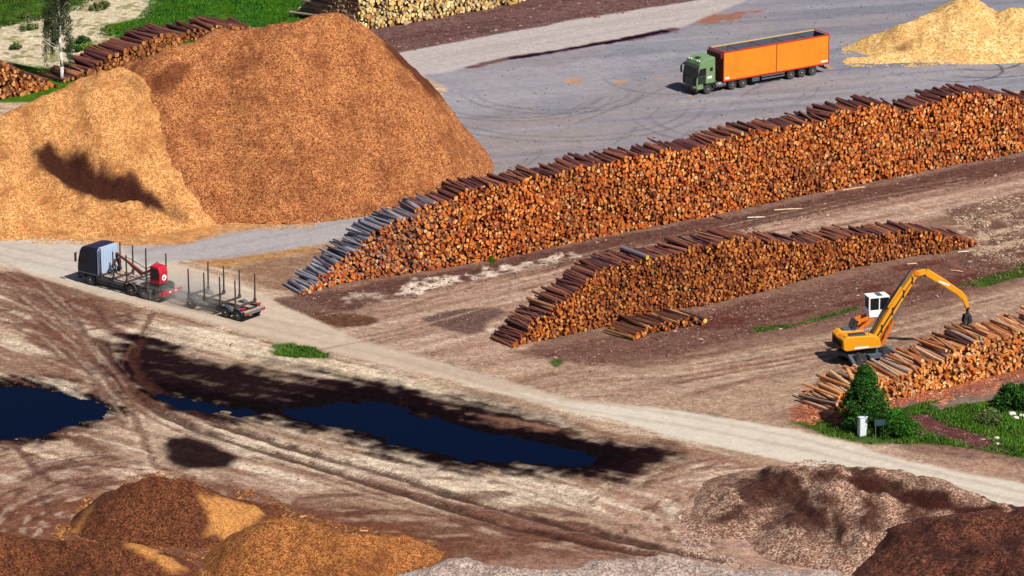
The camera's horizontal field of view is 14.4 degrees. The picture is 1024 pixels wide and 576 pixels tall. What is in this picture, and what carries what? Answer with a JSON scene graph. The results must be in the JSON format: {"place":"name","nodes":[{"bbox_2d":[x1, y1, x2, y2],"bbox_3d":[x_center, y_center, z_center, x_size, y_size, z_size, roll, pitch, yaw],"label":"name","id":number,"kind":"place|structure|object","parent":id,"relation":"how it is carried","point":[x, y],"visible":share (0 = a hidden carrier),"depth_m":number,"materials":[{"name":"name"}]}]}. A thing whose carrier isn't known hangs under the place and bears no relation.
{"place":"outdoors","nodes":[
{"label":"outdoors","id":0,"kind":"place"},
{"bbox_2d":[0,0,92,27],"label":"grass","id":1,"kind":"structure","parent":0,"point":[3,12],"depth_m":444.40,"materials":[{"name":"green plant"}]},
{"bbox_2d":[0,386,108,440],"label":"pool water","id":2,"kind":"structure","parent":0,"point":[31,412],"depth_m":318.74,"materials":[{"name":"blue liquid"}]},
{"bbox_2d":[100,0,309,37],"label":"grass","id":3,"kind":"structure","parent":0,"point":[239,11],"depth_m":442.79,"materials":[{"name":"green plant"}]},
{"bbox_2d":[155,394,257,416],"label":"pool water","id":4,"kind":"structure","parent":0,"point":[185,404],"depth_m":319.64,"materials":[{"name":"blue liquid"}]},
{"bbox_2d":[282,401,596,467],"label":"pool water","id":5,"kind":"structure","parent":0,"point":[394,424],"depth_m":313.42,"materials":[{"name":"blue liquid"}]},
{"bbox_2d":[0,0,1023,575],"bbox_3d":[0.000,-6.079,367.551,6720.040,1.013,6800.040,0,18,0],"label":"ground","id":6,"kind":"structure","parent":0,"point":[138,362],"depth_m":320.94,"materials":[{"name":"soil"}]},
{"bbox_2d":[16,12,32,18],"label":"shrub","id":7,"kind":"object","parent":6,"relation":"on","point":[24,15],"visible":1,"depth_m":440.62,"materials":[{"name":"green plant"}]},
{"bbox_2d":[0,60,57,98],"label":"log stack","id":8,"kind":"object","parent":6,"relation":"on","point":[14,81],"visible":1,"depth_m":409.04,"materials":[{"name":"brown wood"}]},
{"bbox_2d":[19,22,39,30],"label":"shrub","id":9,"kind":"object","parent":6,"relation":"on","point":[28,26],"visible":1,"depth_m":435.44,"materials":[{"name":"green plant"}]},
{"bbox_2d":[30,0,94,77],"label":"birch tree","id":10,"kind":"object","parent":6,"relation":"on","point":[54,30],"visible":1,"depth_m":413.20,"materials":[{"name":"green plant"}]},
{"bbox_2d":[72,34,92,43],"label":"shrub","id":11,"kind":"object","parent":6,"relation":"on","point":[81,39],"visible":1,"depth_m":429.61,"materials":[{"name":"green plant"}]},
{"bbox_2d":[88,2,107,11],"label":"shrub","id":12,"kind":"object","parent":6,"relation":"on","point":[95,6],"visible":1,"depth_m":444.20,"materials":[{"name":"green plant"}]},
{"bbox_2d":[0,532,200,575],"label":"bark chip heap","id":13,"kind":"object","parent":6,"relation":"on","point":[24,556],"visible":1,"depth_m":284.27,"materials":[{"name":"wood"}]},
{"bbox_2d":[0,67,215,240],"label":"wood chip heap","id":14,"kind":"object","parent":6,"relation":"on","point":[87,157],"visible":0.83,"depth_m":366.68,"materials":[{"name":"wood"}]},
{"bbox_2d":[99,24,119,35],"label":"shrub","id":15,"kind":"object","parent":6,"relation":"on","point":[106,28],"visible":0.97,"depth_m":434.02,"materials":[{"name":"green plant"}]},
{"bbox_2d":[37,20,246,81],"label":"log stack","id":16,"kind":"object","parent":6,"relation":"on","point":[147,50],"visible":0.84,"depth_m":423.94,"materials":[{"name":"brown wood"}]},
{"bbox_2d":[52,66,80,78],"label":"log","id":17,"kind":"object","parent":16,"relation":"on","point":[72,73],"visible":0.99,"depth_m":415.91,"materials":[{"name":"brown wood"}]},
{"bbox_2d":[72,57,94,68],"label":"log","id":18,"kind":"object","parent":16,"relation":"on","point":[84,62],"visible":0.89,"depth_m":418.50,"materials":[{"name":"brown wood"}]},
{"bbox_2d":[84,51,107,62],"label":"log","id":19,"kind":"object","parent":16,"relation":"on","point":[98,57],"visible":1,"depth_m":419.75,"materials":[{"name":"brown wood"}]},
{"bbox_2d":[84,47,111,58],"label":"log","id":20,"kind":"object","parent":16,"relation":"on","point":[103,54],"visible":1,"depth_m":420.08,"materials":[{"name":"brown wood"}]},
{"bbox_2d":[98,43,125,53],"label":"log","id":21,"kind":"object","parent":16,"relation":"on","point":[113,48],"visible":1,"depth_m":421.02,"materials":[{"name":"brown wood"}]},
{"bbox_2d":[109,37,141,47],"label":"log","id":22,"kind":"object","parent":16,"relation":"on","point":[130,43],"visible":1,"depth_m":423.50,"materials":[{"name":"brown wood"}]},
{"bbox_2d":[120,36,145,44],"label":"log","id":23,"kind":"object","parent":16,"relation":"on","point":[132,40],"visible":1,"depth_m":424.23,"materials":[{"name":"brown wood"}]},
{"bbox_2d":[130,30,155,38],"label":"log","id":24,"kind":"object","parent":16,"relation":"on","point":[143,34],"visible":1,"depth_m":426.05,"materials":[{"name":"brown wood"}]},
{"bbox_2d":[138,26,162,36],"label":"log","id":25,"kind":"object","parent":16,"relation":"on","point":[159,34],"visible":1,"depth_m":426.15,"materials":[{"name":"brown wood"}]},
{"bbox_2d":[166,23,190,33],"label":"log","id":26,"kind":"object","parent":16,"relation":"on","point":[178,28],"visible":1,"depth_m":431.56,"materials":[{"name":"brown wood"}]},
{"bbox_2d":[192,18,214,30],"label":"log","id":27,"kind":"object","parent":16,"relation":"on","point":[205,25],"visible":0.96,"depth_m":432.91,"materials":[{"name":"brown wood"}]},
{"bbox_2d":[196,16,226,27],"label":"log","id":28,"kind":"object","parent":16,"relation":"on","point":[203,19],"visible":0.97,"depth_m":434.25,"materials":[{"name":"brown wood"}]},
{"bbox_2d":[70,476,284,548],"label":"bark chip heap","id":29,"kind":"object","parent":6,"relation":"on","point":[156,511],"visible":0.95,"depth_m":292.66,"materials":[{"name":"wood"}]},
{"bbox_2d":[14,215,368,246],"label":"chip spill","id":30,"kind":"object","parent":6,"relation":"on","point":[128,242],"visible":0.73,"depth_m":362.12,"materials":[{"name":"brown wood"}]},
{"bbox_2d":[50,471,444,575],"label":"chip spill","id":31,"kind":"object","parent":6,"relation":"on","point":[203,572],"visible":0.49,"depth_m":294.31,"materials":[{"name":"brown wood"}]},
{"bbox_2d":[272,343,328,358],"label":"grass","id":32,"kind":"structure","parent":6,"relation":"on","point":[306,351],"depth_m":332.11,"materials":[{"name":"green plant"}]},
{"bbox_2d":[121,12,493,224],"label":"wood chip heap","id":33,"kind":"object","parent":6,"relation":"on","point":[326,117],"visible":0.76,"depth_m":372.20,"materials":[{"name":"wood"}]},
{"bbox_2d":[202,517,441,575],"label":"wood chip heap","id":34,"kind":"object","parent":6,"relation":"on","point":[277,546],"visible":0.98,"depth_m":285.40,"materials":[{"name":"wood"}]},
{"bbox_2d":[0,282,703,545],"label":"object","id":35,"kind":"object","parent":6,"relation":"on","point":[271,434],"visible":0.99,"depth_m":308.92,"materials":[{"name":"soil"}]},
{"bbox_2d":[289,0,525,28],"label":"log stack","id":36,"kind":"object","parent":6,"relation":"on","point":[376,14],"visible":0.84,"depth_m":437.99,"materials":[{"name":"brown wood"}]},
{"bbox_2d":[375,0,679,50],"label":"bark debris","id":37,"kind":"object","parent":6,"relation":"on","point":[465,38],"visible":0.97,"depth_m":439.54,"materials":[{"name":"brown wood"}]},
{"bbox_2d":[395,554,852,575],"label":"wood chip heap","id":38,"kind":"object","parent":6,"relation":"on","point":[660,565],"visible":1,"depth_m":282.24,"materials":[{"name":"wood"}]},
{"bbox_2d":[274,155,1023,315],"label":"bark debris","id":39,"kind":"object","parent":6,"relation":"on","point":[451,286],"visible":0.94,"depth_m":364.10,"materials":[{"name":"brown wood"}]},
{"bbox_2d":[609,310,696,338],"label":"log stack","id":40,"kind":"object","parent":6,"relation":"on","point":[642,330],"visible":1,"depth_m":337.52,"materials":[{"name":"brown wood"}]},
{"bbox_2d":[604,328,634,339],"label":"log","id":41,"kind":"object","parent":40,"relation":"on","point":[620,334],"visible":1,"depth_m":335.71,"materials":[{"name":"brown wood"}]},
{"bbox_2d":[610,325,638,335],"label":"log","id":42,"kind":"object","parent":40,"relation":"on","point":[635,333],"visible":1,"depth_m":336.25,"materials":[{"name":"brown wood"}]},
{"bbox_2d":[636,313,662,323],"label":"log","id":43,"kind":"object","parent":40,"relation":"on","point":[647,318],"visible":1,"depth_m":338.48,"materials":[{"name":"brown wood"}]},
{"bbox_2d":[283,83,1023,294],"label":"log stack","id":44,"kind":"object","parent":6,"relation":"on","point":[608,191],"visible":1,"depth_m":366.50,"materials":[{"name":"brown wood"}]},
{"bbox_2d":[295,271,319,281],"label":"log","id":45,"kind":"object","parent":44,"relation":"on","point":[306,276],"visible":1,"depth_m":349.18,"materials":[{"name":"grey wood"}]},
{"bbox_2d":[321,254,338,266],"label":"log","id":46,"kind":"object","parent":44,"relation":"on","point":[330,260],"visible":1,"depth_m":349.84,"materials":[{"name":"grey wood"}]},
{"bbox_2d":[353,222,374,233],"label":"log","id":47,"kind":"object","parent":44,"relation":"on","point":[371,231],"visible":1,"depth_m":350.87,"materials":[{"name":"grey wood"}]},
{"bbox_2d":[360,220,382,231],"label":"log","id":48,"kind":"object","parent":44,"relation":"on","point":[372,226],"visible":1,"depth_m":350.55,"materials":[{"name":"grey wood"}]},
{"bbox_2d":[429,191,452,202],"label":"log","id":49,"kind":"object","parent":44,"relation":"on","point":[447,199],"visible":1,"depth_m":353.73,"materials":[{"name":"brown wood"}]},
{"bbox_2d":[437,189,457,200],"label":"log","id":50,"kind":"object","parent":44,"relation":"on","point":[447,194],"visible":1,"depth_m":353.69,"materials":[{"name":"brown wood"}]},
{"bbox_2d":[487,173,510,182],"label":"log","id":51,"kind":"object","parent":44,"relation":"on","point":[500,178],"visible":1,"depth_m":356.15,"materials":[{"name":"brown wood"}]},
{"bbox_2d":[717,125,743,135],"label":"log","id":52,"kind":"object","parent":44,"relation":"on","point":[735,131],"visible":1,"depth_m":369.25,"materials":[{"name":"brown wood"}]},
{"bbox_2d":[806,110,832,118],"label":"log","id":53,"kind":"object","parent":44,"relation":"on","point":[821,114],"visible":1,"depth_m":375.05,"materials":[{"name":"brown wood"}]},
{"bbox_2d":[921,94,944,102],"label":"log","id":54,"kind":"object","parent":44,"relation":"on","point":[940,99],"visible":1,"depth_m":382.64,"materials":[{"name":"brown wood"}]},
{"bbox_2d":[679,310,706,322],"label":"log","id":55,"kind":"object","parent":6,"relation":"on","point":[698,317],"visible":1,"depth_m":339.90,"materials":[{"name":"brown wood"}]},
{"bbox_2d":[492,220,977,347],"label":"log stack","id":56,"kind":"object","parent":6,"relation":"on","point":[702,271],"visible":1,"depth_m":343.44,"materials":[{"name":"brown wood"}]},
{"bbox_2d":[526,296,555,308],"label":"log","id":57,"kind":"object","parent":56,"relation":"on","point":[540,302],"visible":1,"depth_m":335.61,"materials":[{"name":"brown wood"}]},
{"bbox_2d":[557,278,582,287],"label":"log","id":58,"kind":"object","parent":56,"relation":"on","point":[570,283],"visible":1,"depth_m":336.92,"materials":[{"name":"brown wood"}]},
{"bbox_2d":[605,248,633,261],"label":"log","id":59,"kind":"object","parent":56,"relation":"on","point":[625,257],"visible":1,"depth_m":339.74,"materials":[{"name":"brown wood"}]},
{"bbox_2d":[619,246,648,259],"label":"log","id":60,"kind":"object","parent":56,"relation":"on","point":[635,252],"visible":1,"depth_m":339.71,"materials":[{"name":"grey wood"}]},
{"bbox_2d":[656,241,686,251],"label":"log","id":61,"kind":"object","parent":56,"relation":"on","point":[671,246],"visible":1,"depth_m":342.13,"materials":[{"name":"brown wood"}]},
{"bbox_2d":[543,241,1023,366],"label":"bark debris","id":62,"kind":"object","parent":6,"relation":"on","point":[763,318],"visible":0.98,"depth_m":343.60,"materials":[{"name":"brown wood"}]},
{"bbox_2d":[672,459,1018,569],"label":"chip spill","id":63,"kind":"object","parent":6,"relation":"on","point":[687,541],"visible":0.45,"depth_m":290.79,"materials":[{"name":"brown wood"}]},
{"bbox_2d":[685,463,1023,574],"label":"bark mound","id":64,"kind":"object","parent":6,"relation":"on","point":[840,518],"visible":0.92,"depth_m":292.54,"materials":[{"name":"wood"}]},
{"bbox_2d":[857,416,867,436],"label":"utility cabinet","id":65,"kind":"object","parent":6,"relation":"on","point":[862,428],"visible":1,"depth_m":312.39,"materials":[{"name":"metal"}]},
{"bbox_2d":[838,362,891,429],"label":"tree","id":66,"kind":"object","parent":6,"relation":"on","point":[871,404],"visible":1,"depth_m":313.10,"materials":[{"name":"green plant"}]},
{"bbox_2d":[874,419,884,438],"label":"sign board","id":67,"kind":"object","parent":6,"relation":"on","point":[879,422],"visible":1,"depth_m":311.87,"materials":[{"name":"grey metal"}]},
{"bbox_2d":[878,405,915,439],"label":"bush","id":68,"kind":"object","parent":6,"relation":"on","point":[895,421],"visible":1,"depth_m":312.02,"materials":[{"name":"green plant"}]},
{"bbox_2d":[790,369,1023,426],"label":"bark debris","id":69,"kind":"object","parent":6,"relation":"on","point":[922,396],"visible":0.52,"depth_m":321.80,"materials":[{"name":"brown wood"}]},
{"bbox_2d":[805,306,1023,413],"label":"log stack","id":70,"kind":"object","parent":6,"relation":"on","point":[1002,353],"visible":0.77,"depth_m":324.53,"materials":[{"name":"brown wood"}]},
{"bbox_2d":[800,398,835,413],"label":"log","id":71,"kind":"object","parent":70,"relation":"on","point":[816,405],"visible":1,"depth_m":318.78,"materials":[{"name":"brown wood"}]},
{"bbox_2d":[798,394,837,405],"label":"log","id":72,"kind":"object","parent":70,"relation":"on","point":[819,400],"visible":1,"depth_m":318.78,"materials":[{"name":"brown wood"}]},
{"bbox_2d":[802,382,840,398],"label":"log","id":73,"kind":"object","parent":70,"relation":"on","point":[822,390],"visible":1,"depth_m":319.15,"materials":[{"name":"brown wood"}]},
{"bbox_2d":[816,381,842,395],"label":"log","id":74,"kind":"object","parent":70,"relation":"on","point":[833,390],"visible":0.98,"depth_m":319.36,"materials":[{"name":"brown wood"}]},
{"bbox_2d":[819,378,845,395],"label":"log","id":75,"kind":"object","parent":70,"relation":"on","point":[828,383],"visible":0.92,"depth_m":319.58,"materials":[{"name":"brown wood"}]},
{"bbox_2d":[816,373,849,387],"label":"log","id":76,"kind":"object","parent":70,"relation":"on","point":[832,380],"visible":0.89,"depth_m":319.62,"materials":[{"name":"brown wood"}]},
{"bbox_2d":[828,370,849,384],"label":"log","id":77,"kind":"object","parent":70,"relation":"on","point":[837,376],"visible":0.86,"depth_m":320.41,"materials":[{"name":"brown wood"}]},
{"bbox_2d":[866,361,893,376],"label":"log","id":78,"kind":"object","parent":70,"relation":"on","point":[880,368],"visible":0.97,"depth_m":322.15,"materials":[{"name":"brown wood"}]},
{"bbox_2d":[871,358,899,376],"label":"log","id":79,"kind":"object","parent":70,"relation":"on","point":[885,367],"visible":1,"depth_m":322.19,"materials":[{"name":"grey wood"}]},
{"bbox_2d":[880,357,911,373],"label":"log","id":80,"kind":"object","parent":70,"relation":"on","point":[898,367],"visible":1,"depth_m":322.87,"materials":[{"name":"grey wood"}]},
{"bbox_2d":[884,354,921,370],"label":"log","id":81,"kind":"object","parent":70,"relation":"on","point":[900,361],"visible":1,"depth_m":322.93,"materials":[{"name":"brown wood"}]},
{"bbox_2d":[904,349,924,366],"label":"log","id":82,"kind":"object","parent":70,"relation":"on","point":[918,361],"visible":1,"depth_m":323.21,"materials":[{"name":"brown wood"}]},
{"bbox_2d":[914,337,947,351],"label":"log","id":83,"kind":"object","parent":70,"relation":"on","point":[930,344],"visible":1,"depth_m":324.83,"materials":[{"name":"brown wood"}]},
{"bbox_2d":[931,332,968,345],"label":"log","id":84,"kind":"object","parent":70,"relation":"on","point":[950,338],"visible":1,"depth_m":325.23,"materials":[{"name":"brown wood"}]},
{"bbox_2d":[946,331,973,346],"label":"log","id":85,"kind":"object","parent":70,"relation":"on","point":[957,337],"visible":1,"depth_m":325.25,"materials":[{"name":"brown wood"}]},
{"bbox_2d":[947,329,976,343],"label":"log","id":86,"kind":"object","parent":70,"relation":"on","point":[973,341],"visible":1,"depth_m":325.16,"materials":[{"name":"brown wood"}]},
{"bbox_2d":[944,325,982,339],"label":"log","id":87,"kind":"object","parent":70,"relation":"on","point":[960,331],"visible":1,"depth_m":325.75,"materials":[{"name":"brown wood"}]},
{"bbox_2d":[951,322,978,339],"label":"log","id":88,"kind":"object","parent":70,"relation":"on","point":[969,333],"visible":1,"depth_m":325.55,"materials":[{"name":"brown wood"}]},
{"bbox_2d":[955,323,987,337],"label":"log","id":89,"kind":"object","parent":70,"relation":"on","point":[974,331],"visible":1,"depth_m":326.03,"materials":[{"name":"brown wood"}]},
{"bbox_2d":[852,508,1023,575],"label":"bark mound","id":90,"kind":"object","parent":6,"relation":"on","point":[987,542],"visible":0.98,"depth_m":283.87,"materials":[{"name":"wood"}]},
{"bbox_2d":[912,414,1010,451],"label":"bark debris","id":91,"kind":"object","parent":6,"relation":"on","point":[977,440],"visible":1,"depth_m":312.66,"materials":[{"name":"brown wood"}]},
{"bbox_2d":[944,194,1023,263],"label":"bark debris","id":92,"kind":"object","parent":6,"relation":"on","point":[995,201],"visible":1,"depth_m":367.36,"materials":[{"name":"brown wood"}]},
{"bbox_2d":[974,406,1002,426],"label":"bush","id":93,"kind":"object","parent":6,"relation":"on","point":[992,415],"visible":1,"depth_m":314.87,"materials":[{"name":"green plant"}]},
{"bbox_2d":[992,381,1023,412],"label":"bush","id":94,"kind":"object","parent":6,"relation":"on","point":[1012,390],"visible":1,"depth_m":317.90,"materials":[{"name":"green plant"}]},
{"bbox_2d":[0,216,1023,506],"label":"gravel road","id":95,"kind":"structure","parent":0,"point":[52,260],"depth_m":334.78,"materials":[{"name":"gravel"}]},
{"bbox_2d":[74,240,181,298],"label":"timber truck","id":96,"kind":"object","parent":95,"relation":"on","point":[100,258],"visible":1,"depth_m":347.88,"materials":[{"name":"blue paint"}]},
{"bbox_2d":[178,262,264,320],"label":"timber trailer","id":97,"kind":"object","parent":95,"relation":"on","point":[242,308],"visible":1,"depth_m":341.38,"materials":[{"name":"metal"}]},
{"bbox_2d":[398,0,745,74],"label":"road","id":98,"kind":"structure","parent":0,"point":[451,56],"depth_m":433.34,"materials":[{"name":"asphalt"}]},
{"bbox_2d":[311,172,1023,415],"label":"dirt track","id":99,"kind":"structure","parent":0,"point":[770,378],"depth_m":334.51,"materials":[{"name":"soil"}]},
{"bbox_2d":[278,277,775,414],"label":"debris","id":100,"kind":"object","parent":99,"relation":"on","point":[495,342],"visible":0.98,"depth_m":336.96,"materials":[{"name":"wood"}]},
{"bbox_2d":[828,265,971,365],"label":"material handler","id":101,"kind":"object","parent":99,"relation":"on","point":[855,343],"visible":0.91,"depth_m":329.34,"materials":[{"name":"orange metal"}]},
{"bbox_2d":[425,0,1023,175],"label":"paved yard","id":102,"kind":"structure","parent":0,"point":[562,99],"depth_m":414.21,"materials":[{"name":"asphalt"}]},
{"bbox_2d":[446,0,1021,167],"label":"yard debris","id":103,"kind":"object","parent":102,"relation":"on","point":[689,92],"visible":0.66,"depth_m":414.52,"materials":[{"name":"brown wood"}]},
{"bbox_2d":[680,29,829,93],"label":"articulated lorry","id":104,"kind":"object","parent":102,"relation":"on","point":[730,66],"visible":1,"depth_m":413.06,"materials":[{"name":"green paint"}]},
{"bbox_2d":[841,44,946,67],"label":"chip spill","id":105,"kind":"object","parent":102,"relation":"on","point":[870,66],"visible":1,"depth_m":421.45,"materials":[{"name":"brown wood"}]},
{"bbox_2d":[842,0,1023,64],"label":"wood chip heap","id":106,"kind":"object","parent":102,"relation":"on","point":[970,32],"visible":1,"depth_m":424.75,"materials":[{"name":"wood"}]},
{"bbox_2d":[753,305,858,331],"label":"grass","id":107,"kind":"structure","parent":0,"point":[786,325],"depth_m":339.74,"materials":[{"name":"green plant"}]},
{"bbox_2d":[793,384,1023,457],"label":"grass","id":108,"kind":"structure","parent":0,"point":[972,410],"depth_m":314.43,"materials":[{"name":"green plant"}]},
{"bbox_2d":[964,265,1023,285],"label":"grass","id":109,"kind":"structure","parent":0,"point":[993,277],"depth_m":351.21,"materials":[{"name":"green plant"}]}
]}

